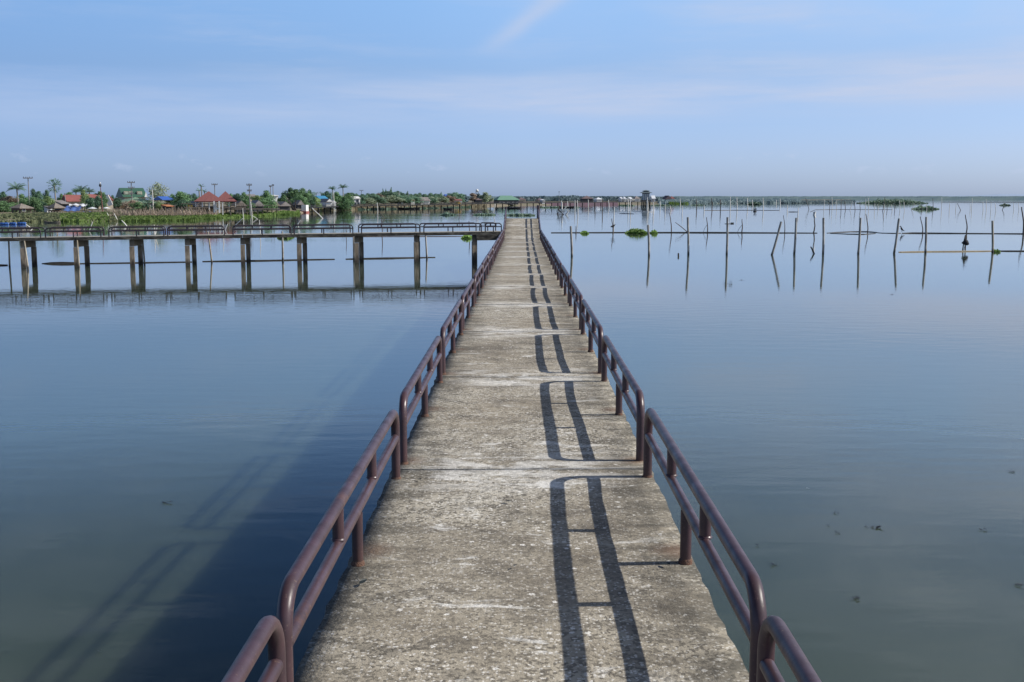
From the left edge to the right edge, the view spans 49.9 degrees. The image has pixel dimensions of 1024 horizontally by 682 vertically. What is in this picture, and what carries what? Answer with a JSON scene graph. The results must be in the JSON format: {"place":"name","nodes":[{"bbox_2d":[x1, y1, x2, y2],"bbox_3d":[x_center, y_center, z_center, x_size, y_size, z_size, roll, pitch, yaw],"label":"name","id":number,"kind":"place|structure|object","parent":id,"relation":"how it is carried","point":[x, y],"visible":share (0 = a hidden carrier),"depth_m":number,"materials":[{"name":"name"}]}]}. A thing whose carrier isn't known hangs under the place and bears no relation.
{"place":"outdoors","nodes":[
{"label":"outdoors","id":0,"kind":"place"},
{"bbox_2d":[363,236,447,236],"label":"floating pole","id":1,"kind":"object","parent":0,"point":[404,236],"visible":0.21,"depth_m":102.02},
{"bbox_2d":[0,199,834,220],"bbox_3d":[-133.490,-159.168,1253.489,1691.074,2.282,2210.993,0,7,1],"label":"shore ground","id":2,"kind":"structure","parent":0,"point":[111,210],"depth_m":470.19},
{"bbox_2d":[0,200,12,211],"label":"tree","id":3,"kind":"object","parent":2,"relation":"on","point":[3,208],"visible":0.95,"depth_m":199.15,"materials":[{"name":"green plant"}]},
{"bbox_2d":[0,196,16,205],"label":"tree","id":4,"kind":"object","parent":2,"relation":"on","point":[8,199],"visible":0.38,"depth_m":220.57,"materials":[{"name":"green plant"}]},
{"bbox_2d":[6,182,26,203],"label":"palm tree","id":5,"kind":"object","parent":2,"relation":"on","point":[17,188],"visible":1,"depth_m":218.75,"materials":[{"name":"green plant"}]},
{"bbox_2d":[9,203,33,212],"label":"stilt hut","id":6,"kind":"object","parent":2,"relation":"on","point":[21,207],"visible":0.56,"depth_m":190.31,"materials":[{"name":"grey wood"}]},
{"bbox_2d":[24,197,41,211],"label":"tree","id":7,"kind":"object","parent":2,"relation":"on","point":[34,203],"visible":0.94,"depth_m":198.84,"materials":[{"name":"green plant"}]},
{"bbox_2d":[39,196,55,205],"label":"tree","id":8,"kind":"object","parent":2,"relation":"on","point":[48,201],"visible":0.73,"depth_m":208.55,"materials":[{"name":"green plant"}]},
{"bbox_2d":[47,178,61,199],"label":"palm tree","id":9,"kind":"object","parent":2,"relation":"on","point":[54,187],"visible":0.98,"depth_m":216.59,"materials":[{"name":"green plant"}]},
{"bbox_2d":[46,203,65,212],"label":"thatched shelter","id":10,"kind":"object","parent":2,"relation":"on","point":[55,206],"visible":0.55,"depth_m":192.28,"materials":[{"name":"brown wood"}]},
{"bbox_2d":[54,200,69,210],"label":"tin lean to","id":11,"kind":"object","parent":2,"relation":"on","point":[62,203],"visible":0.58,"depth_m":213.94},
{"bbox_2d":[0,211,124,221],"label":"bank grass","id":12,"kind":"structure","parent":2,"relation":"on","point":[37,217],"depth_m":173.54,"materials":[{"name":"plant"}]},
{"bbox_2d":[61,195,83,209],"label":"red roofed house","id":13,"kind":"structure","parent":2,"relation":"on","point":[72,199],"depth_m":232.02,"materials":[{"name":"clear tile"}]},
{"bbox_2d":[64,206,82,211],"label":"tarpaulin","id":14,"kind":"object","parent":2,"relation":"on","point":[69,208],"visible":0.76,"depth_m":204.76,"materials":[{"name":"blue plastic"}]},
{"bbox_2d":[59,212,109,221],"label":"bank grass","id":15,"kind":"structure","parent":2,"relation":"on","point":[82,214],"depth_m":173.85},
{"bbox_2d":[79,189,89,209],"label":"tree","id":16,"kind":"object","parent":2,"relation":"on","point":[84,197],"visible":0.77,"depth_m":216.60,"materials":[{"name":"green plant"}]},
{"bbox_2d":[85,197,94,210],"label":"tree","id":17,"kind":"object","parent":2,"relation":"on","point":[90,202],"visible":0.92,"depth_m":210.68,"materials":[{"name":"green plant"}]},
{"bbox_2d":[94,195,105,210],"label":"tree","id":18,"kind":"object","parent":2,"relation":"on","point":[97,202],"visible":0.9,"depth_m":208.72,"materials":[{"name":"green plant"}]},
{"bbox_2d":[113,197,122,207],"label":"tree","id":19,"kind":"object","parent":2,"relation":"on","point":[117,202],"visible":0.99,"depth_m":236.82,"materials":[{"name":"green plant"}]},
{"bbox_2d":[116,188,146,199],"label":"green roofed house","id":20,"kind":"structure","parent":2,"relation":"on","point":[122,193],"depth_m":262.33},
{"bbox_2d":[122,200,142,210],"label":"tree","id":21,"kind":"object","parent":2,"relation":"on","point":[125,204],"visible":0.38,"depth_m":216.07,"materials":[{"name":"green plant"}]},
{"bbox_2d":[114,197,156,208],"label":"green house","id":22,"kind":"structure","parent":2,"relation":"on","point":[144,201],"depth_m":241.04,"materials":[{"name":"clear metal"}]},
{"bbox_2d":[129,202,143,209],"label":"tree","id":23,"kind":"object","parent":2,"relation":"on","point":[138,205],"visible":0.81,"depth_m":212.52,"materials":[{"name":"green plant"}]},
{"bbox_2d":[146,182,169,203],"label":"tree","id":24,"kind":"object","parent":2,"relation":"on","point":[156,189],"visible":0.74,"depth_m":241.53,"materials":[{"name":"green plant"}]},
{"bbox_2d":[108,206,216,216],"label":"dry brush","id":25,"kind":"object","parent":2,"relation":"on","point":[139,211],"visible":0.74,"depth_m":189.79,"materials":[{"name":"brown plant"}]},
{"bbox_2d":[153,196,171,208],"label":"blue shed","id":26,"kind":"structure","parent":2,"relation":"on","point":[162,198],"depth_m":236.12,"materials":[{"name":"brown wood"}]},
{"bbox_2d":[119,213,221,221],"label":"marsh grass","id":27,"kind":"structure","parent":2,"relation":"on","point":[128,218],"depth_m":177.14,"materials":[{"name":"plant"}]},
{"bbox_2d":[169,191,190,204],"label":"tree","id":28,"kind":"object","parent":2,"relation":"on","point":[179,195],"visible":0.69,"depth_m":224.07,"materials":[{"name":"green plant"}]},
{"bbox_2d":[171,199,190,210],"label":"tree","id":29,"kind":"object","parent":2,"relation":"on","point":[178,204],"visible":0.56,"depth_m":214.61,"materials":[{"name":"green plant"}]},
{"bbox_2d":[194,191,223,214],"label":"red pavilion","id":30,"kind":"structure","parent":2,"relation":"on","point":[208,196],"depth_m":205.44,"materials":[{"name":"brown wood"}]},
{"bbox_2d":[178,203,245,213],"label":"jetty","id":31,"kind":"object","parent":2,"relation":"on","point":[212,207],"visible":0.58,"depth_m":206.10,"materials":[{"name":"brown wood"}]},
{"bbox_2d":[219,191,236,212],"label":"red pavilion","id":32,"kind":"structure","parent":2,"relation":"on","point":[225,196],"depth_m":212.56,"materials":[{"name":"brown wood"}]},
{"bbox_2d":[214,210,300,218],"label":"marsh grass","id":33,"kind":"structure","parent":2,"relation":"on","point":[237,215],"depth_m":222.32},
{"bbox_2d":[251,200,263,211],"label":"gabled hut","id":34,"kind":"object","parent":2,"relation":"on","point":[258,203],"visible":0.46,"depth_m":236.93,"materials":[{"name":"grey metal"}]},
{"bbox_2d":[256,197,277,209],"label":"tree","id":35,"kind":"object","parent":2,"relation":"on","point":[264,203],"visible":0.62,"depth_m":248.03,"materials":[{"name":"green plant"}]},
{"bbox_2d":[260,190,275,202],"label":"tree","id":36,"kind":"object","parent":2,"relation":"on","point":[267,193],"visible":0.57,"depth_m":267.99,"materials":[{"name":"green plant"}]},
{"bbox_2d":[278,201,290,209],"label":"gabled hut","id":37,"kind":"object","parent":2,"relation":"on","point":[284,205],"visible":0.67,"depth_m":260.82,"materials":[{"name":"grey metal"}]},
{"bbox_2d":[288,189,302,201],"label":"tree","id":38,"kind":"object","parent":2,"relation":"on","point":[294,192],"visible":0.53,"depth_m":293.53,"materials":[{"name":"green plant"}]},
{"bbox_2d":[290,195,310,206],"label":"tree","id":39,"kind":"object","parent":2,"relation":"on","point":[302,198],"visible":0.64,"depth_m":287.61,"materials":[{"name":"green plant"}]},
{"bbox_2d":[299,188,311,203],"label":"tree","id":40,"kind":"object","parent":2,"relation":"on","point":[307,195],"visible":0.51,"depth_m":301.24,"materials":[{"name":"green plant"}]},
{"bbox_2d":[320,199,332,207],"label":"white gabled house","id":41,"kind":"structure","parent":2,"relation":"on","point":[324,202],"depth_m":320.65,"materials":[{"name":"grey metal"}]},
{"bbox_2d":[336,196,354,209],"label":"tree","id":42,"kind":"object","parent":2,"relation":"on","point":[345,204],"visible":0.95,"depth_m":326.83,"materials":[{"name":"green plant"}]},
{"bbox_2d":[379,195,405,203],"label":"tree","id":43,"kind":"object","parent":2,"relation":"on","point":[391,199],"visible":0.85,"depth_m":421.00,"materials":[{"name":"green plant"}]},
{"bbox_2d":[358,205,470,209],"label":"marsh grass","id":44,"kind":"structure","parent":2,"relation":"on","point":[375,208],"depth_m":376.06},
{"bbox_2d":[479,192,491,201],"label":"tree","id":45,"kind":"object","parent":2,"relation":"on","point":[484,196],"visible":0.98,"depth_m":539.58,"materials":[{"name":"green plant"}]},
{"bbox_2d":[494,196,518,204],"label":"mint roofed hall","id":46,"kind":"structure","parent":2,"relation":"on","point":[504,198],"depth_m":556.62,"materials":[{"name":"green metal"}]},
{"bbox_2d":[471,202,617,204],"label":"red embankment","id":47,"kind":"structure","parent":2,"relation":"on","point":[611,203],"depth_m":626.67,"materials":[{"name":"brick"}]},
{"bbox_2d":[514,195,678,201],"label":"wood","id":48,"kind":"object","parent":2,"relation":"on","point":[571,198],"visible":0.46,"depth_m":822.36,"materials":[{"name":"green plant"}]},
{"bbox_2d":[658,198,800,203],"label":"bank reeds","id":49,"kind":"object","parent":2,"relation":"on","point":[714,201],"visible":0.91,"depth_m":783.29,"materials":[{"name":"plant"}]},
{"bbox_2d":[794,200,855,202],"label":"bank reeds","id":50,"kind":"object","parent":2,"relation":"on","point":[825,201],"visible":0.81,"depth_m":880.69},
{"bbox_2d":[0,199,1023,681],"bbox_3d":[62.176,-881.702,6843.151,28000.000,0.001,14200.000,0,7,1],"label":"lake water","id":51,"kind":"structure","parent":0,"point":[232,407],"depth_m":18.33,"materials":[{"name":"liquid"}]},
{"bbox_2d":[48,261,191,263],"bbox_3d":[-21.361,-4.254,60.166,7.438,0.100,0.176,-2,8,-15],"label":"floating pole","id":52,"kind":"object","parent":51,"relation":"on","point":[114,262],"visible":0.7,"depth_m":60.06,"materials":[{"name":"black wood"}]},
{"bbox_2d":[0,231,500,267],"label":"side pier","id":53,"kind":"structure","parent":51,"relation":"in","point":[134,240],"depth_m":59.04,"materials":[{"name":"grey concrete"}]},
{"bbox_2d":[0,228,40,237],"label":"pipe railing","id":54,"kind":"object","parent":53,"relation":"on","point":[39,231],"visible":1,"depth_m":56.13,"materials":[{"name":"metal"}]},
{"bbox_2d":[0,227,44,236],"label":"pipe railing","id":55,"kind":"object","parent":53,"relation":"on","point":[22,231],"visible":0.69,"depth_m":57.46,"materials":[{"name":"metal"}]},
{"bbox_2d":[45,227,101,236],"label":"pipe railing","id":56,"kind":"object","parent":53,"relation":"on","point":[63,228],"visible":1,"depth_m":56.69,"materials":[{"name":"metal"}]},
{"bbox_2d":[49,226,104,236],"bbox_3d":[-22.971,-5.774,58.151,2.740,0.538,0.066,-2,8,-14],"label":"pipe railing","id":57,"kind":"object","parent":53,"relation":"on","point":[103,230],"visible":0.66,"depth_m":58.23,"materials":[{"name":"metal"}]},
{"bbox_2d":[108,226,164,236],"bbox_3d":[-19.617,-5.706,57.493,2.795,0.538,0.066,-2,8,-14],"label":"pipe railing","id":58,"kind":"object","parent":53,"relation":"on","point":[145,227],"visible":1,"depth_m":57.47,"materials":[{"name":"metal"}]},
{"bbox_2d":[111,226,165,235],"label":"pipe railing","id":59,"kind":"object","parent":53,"relation":"on","point":[136,226],"visible":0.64,"depth_m":58.82,"materials":[{"name":"metal"}]},
{"bbox_2d":[167,226,224,235],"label":"pipe railing","id":60,"kind":"object","parent":53,"relation":"on","point":[205,229],"visible":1,"depth_m":58.20,"materials":[{"name":"metal"}]},
{"bbox_2d":[169,225,224,234],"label":"pipe railing","id":61,"kind":"object","parent":53,"relation":"on","point":[193,229],"visible":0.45,"depth_m":59.51,"materials":[{"name":"metal"}]},
{"bbox_2d":[232,224,289,233],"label":"pipe railing","id":62,"kind":"object","parent":53,"relation":"on","point":[265,228],"visible":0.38,"depth_m":60.48,"materials":[{"name":"metal"}]},
{"bbox_2d":[232,225,291,234],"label":"pipe railing","id":63,"kind":"object","parent":53,"relation":"on","point":[252,226],"visible":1,"depth_m":58.93,"materials":[{"name":"metal"}]},
{"bbox_2d":[292,224,350,232],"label":"pipe railing","id":64,"kind":"object","parent":53,"relation":"on","point":[319,227],"visible":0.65,"depth_m":61.12,"materials":[{"name":"metal"}]},
{"bbox_2d":[294,224,352,233],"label":"pipe railing","id":65,"kind":"object","parent":53,"relation":"on","point":[333,225],"visible":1,"depth_m":59.79,"materials":[{"name":"metal"}]},
{"bbox_2d":[358,223,416,232],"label":"pipe railing","id":66,"kind":"object","parent":53,"relation":"on","point":[386,223],"visible":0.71,"depth_m":62.02,"materials":[{"name":"metal"}]},
{"bbox_2d":[361,223,420,232],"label":"pipe railing","id":67,"kind":"object","parent":53,"relation":"on","point":[419,227],"visible":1,"depth_m":60.65,"materials":[{"name":"metal"}]},
{"bbox_2d":[420,222,476,230],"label":"pipe railing","id":68,"kind":"object","parent":53,"relation":"on","point":[448,226],"visible":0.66,"depth_m":62.89,"materials":[{"name":"metal"}]},
{"bbox_2d":[423,223,481,232],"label":"pipe railing","id":69,"kind":"object","parent":53,"relation":"on","point":[462,226],"visible":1,"depth_m":61.46,"materials":[{"name":"metal"}]},
{"bbox_2d":[226,205,279,214],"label":"jetty","id":70,"kind":"object","parent":51,"relation":"in","point":[247,209],"visible":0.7,"depth_m":217.95,"materials":[{"name":"brown wood"}]},
{"bbox_2d":[202,259,330,261],"bbox_3d":[-13.771,-4.588,62.635,7.410,0.104,0.294,-2,8,-18],"label":"floating pole","id":71,"kind":"object","parent":51,"relation":"on","point":[266,260],"visible":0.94,"depth_m":62.47,"materials":[{"name":"black wood"}]},
{"bbox_2d":[346,257,434,258],"bbox_3d":[-7.133,-4.896,64.999,5.431,0.108,0.113,-3,8,-21],"label":"floating pole","id":72,"kind":"object","parent":51,"relation":"on","point":[390,257],"visible":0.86,"depth_m":64.87,"materials":[{"name":"black wood"}]},
{"bbox_2d":[309,203,486,210],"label":"bank grass","id":73,"kind":"structure","parent":51,"relation":"on","point":[420,206],"depth_m":377.38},
{"bbox_2d":[309,200,651,211],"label":"footbridge","id":74,"kind":"object","parent":51,"relation":"in","point":[428,204],"visible":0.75,"depth_m":389.86,"materials":[{"name":"concrete"}]},
{"bbox_2d":[294,218,748,681],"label":"concrete walkway","id":75,"kind":"structure","parent":51,"relation":"in","point":[580,529],"depth_m":5.97,"materials":[{"name":"concrete"}]},
{"bbox_2d":[221,615,285,681],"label":"pipe railing","id":76,"kind":"object","parent":75,"relation":"on","point":[268,631],"visible":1,"depth_m":3.51,"materials":[{"name":"metal"}]},
{"bbox_2d":[276,409,400,681],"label":"pipe railing","id":77,"kind":"object","parent":75,"relation":"on","point":[292,624],"visible":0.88,"depth_m":4.92,"materials":[{"name":"metal"}]},
{"bbox_2d":[399,336,442,464],"bbox_3d":[-0.745,0.410,9.374,0.072,0.527,3.502,0,7,1],"label":"pipe railing","id":78,"kind":"object","parent":75,"relation":"on","point":[421,392],"visible":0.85,"depth_m":8.77,"materials":[{"name":"metal"}]},
{"bbox_2d":[440,299,462,374],"bbox_3d":[-0.714,-0.102,13.278,0.072,0.527,3.502,0,7,1],"label":"pipe railing","id":79,"kind":"object","parent":75,"relation":"on","point":[456,316],"visible":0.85,"depth_m":12.99,"materials":[{"name":"metal"}]},
{"bbox_2d":[461,279,474,329],"bbox_3d":[-0.683,-0.598,17.184,0.072,0.527,3.502,0,7,1],"label":"pipe railing","id":80,"kind":"object","parent":75,"relation":"on","point":[468,294],"visible":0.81,"depth_m":17.18,"materials":[{"name":"metal"}]},
{"bbox_2d":[473,264,482,303],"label":"pipe railing","id":81,"kind":"object","parent":75,"relation":"on","point":[478,277],"visible":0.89,"depth_m":21.08,"materials":[{"name":"metal"}]},
{"bbox_2d":[481,255,488,285],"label":"pipe railing","id":82,"kind":"object","parent":75,"relation":"on","point":[485,263],"visible":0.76,"depth_m":24.99,"materials":[{"name":"metal"}]},
{"bbox_2d":[487,248,492,269],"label":"pipe railing","id":83,"kind":"object","parent":75,"relation":"on","point":[490,254],"visible":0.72,"depth_m":28.90,"materials":[{"name":"metal"}]},
{"bbox_2d":[551,248,555,273],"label":"pipe railing","id":84,"kind":"object","parent":75,"relation":"on","point":[553,253],"visible":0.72,"depth_m":28.96,"materials":[{"name":"metal"}]},
{"bbox_2d":[555,255,561,285],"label":"pipe railing","id":85,"kind":"object","parent":75,"relation":"on","point":[558,263],"visible":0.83,"depth_m":24.98,"materials":[{"name":"metal"}]},
{"bbox_2d":[561,265,570,302],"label":"pipe railing","id":86,"kind":"object","parent":75,"relation":"on","point":[565,276],"visible":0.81,"depth_m":21.14,"materials":[{"name":"metal"}]},
{"bbox_2d":[569,279,582,329],"bbox_3d":[0.992,-0.605,17.259,0.072,0.527,3.502,0,7,1],"label":"pipe railing","id":87,"kind":"object","parent":75,"relation":"on","point":[575,293],"visible":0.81,"depth_m":17.24,"materials":[{"name":"metal"}]},
{"bbox_2d":[580,299,603,373],"bbox_3d":[0.955,-0.104,13.354,0.072,0.528,3.502,0,7,1],"label":"pipe railing","id":88,"kind":"object","parent":75,"relation":"on","point":[592,331],"visible":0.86,"depth_m":13.17,"materials":[{"name":"metal"}]},
{"bbox_2d":[601,335,644,460],"bbox_3d":[0.920,0.405,9.450,0.072,0.528,3.502,0,7,1],"label":"pipe railing","id":89,"kind":"object","parent":75,"relation":"on","point":[637,410],"visible":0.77,"depth_m":8.85,"materials":[{"name":"metal"}]},
{"bbox_2d":[642,408,766,681],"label":"pipe railing","id":90,"kind":"object","parent":75,"relation":"on","point":[753,619],"visible":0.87,"depth_m":4.93,"materials":[{"name":"metal"}]},
{"bbox_2d":[756,615,820,681],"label":"pipe railing","id":91,"kind":"object","parent":75,"relation":"on","point":[774,630],"visible":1,"depth_m":3.53,"materials":[{"name":"metal"}]},
{"bbox_2d":[625,228,646,233],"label":"water plants","id":92,"kind":"object","parent":51,"relation":"on","point":[636,231],"visible":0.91,"depth_m":110.54,"materials":[{"name":"green plant"}]},
{"bbox_2d":[640,190,651,205],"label":"lake pavilion","id":93,"kind":"structure","parent":51,"relation":"in","point":[645,194],"depth_m":530.70,"materials":[{"name":"concrete"}]},
{"bbox_2d":[551,232,806,232],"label":"floating pole","id":94,"kind":"object","parent":51,"relation":"on","point":[689,232],"visible":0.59,"depth_m":113.40,"materials":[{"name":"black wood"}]},
{"bbox_2d":[687,217,689,253],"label":"mooring post","id":95,"kind":"object","parent":51,"relation":"in","point":[688,248],"visible":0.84,"depth_m":69.58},
{"bbox_2d":[726,217,733,253],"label":"mooring post","id":96,"kind":"object","parent":51,"relation":"in","point":[727,219],"visible":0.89,"depth_m":69.55,"materials":[{"name":"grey wood"}]},
{"bbox_2d":[771,221,781,254],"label":"mooring post","id":97,"kind":"object","parent":51,"relation":"in","point":[776,239],"visible":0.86,"depth_m":68.80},
{"bbox_2d":[793,218,796,253],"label":"mooring post","id":98,"kind":"object","parent":51,"relation":"in","point":[795,236],"visible":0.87,"depth_m":70.41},
{"bbox_2d":[822,218,824,253],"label":"mooring post","id":99,"kind":"object","parent":51,"relation":"in","point":[823,232],"visible":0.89,"depth_m":70.39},
{"bbox_2d":[857,218,861,253],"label":"mooring post","id":100,"kind":"object","parent":51,"relation":"in","point":[859,237],"visible":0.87,"depth_m":70.39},
{"bbox_2d":[857,198,926,203],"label":"water plants","id":101,"kind":"object","parent":51,"relation":"on","point":[903,201],"visible":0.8,"depth_m":794.74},
{"bbox_2d":[893,218,899,252],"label":"mooring post","id":102,"kind":"object","parent":51,"relation":"in","point":[896,237],"visible":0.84,"depth_m":70.80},
{"bbox_2d":[924,217,926,252],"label":"mooring post","id":103,"kind":"object","parent":51,"relation":"in","point":[925,249],"visible":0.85,"depth_m":71.65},
{"bbox_2d":[899,250,990,251],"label":"floating pole","id":104,"kind":"object","parent":51,"relation":"on","point":[940,251],"visible":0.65,"depth_m":72.99,"materials":[{"name":"brown wood"}]},
{"bbox_2d":[907,232,1023,233],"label":"floating pole","id":105,"kind":"object","parent":51,"relation":"on","point":[969,233],"visible":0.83,"depth_m":110.86,"materials":[{"name":"black wood"}]},
{"bbox_2d":[991,221,993,251],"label":"mooring post","id":106,"kind":"object","parent":51,"relation":"in","point":[992,229],"visible":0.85,"depth_m":72.07,"materials":[{"name":"grey wood"}]},
{"bbox_2d":[0,0,1023,198],"label":"sky","id":107,"kind":"structure","parent":0,"point":[493,97],"materials":[{"name":"blue"}]},
{"bbox_2d":[470,196,1023,199],"bbox_3d":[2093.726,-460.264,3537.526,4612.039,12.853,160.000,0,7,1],"label":"shore","id":108,"kind":"structure","parent":0,"point":[882,197],"depth_m":3544.59,"materials":[{"name":"plant"}]},
{"bbox_2d":[964,194,1023,195],"bbox_3d":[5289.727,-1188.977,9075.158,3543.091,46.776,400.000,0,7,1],"label":"hills","id":109,"kind":"structure","parent":0,"point":[998,195],"depth_m":9246.12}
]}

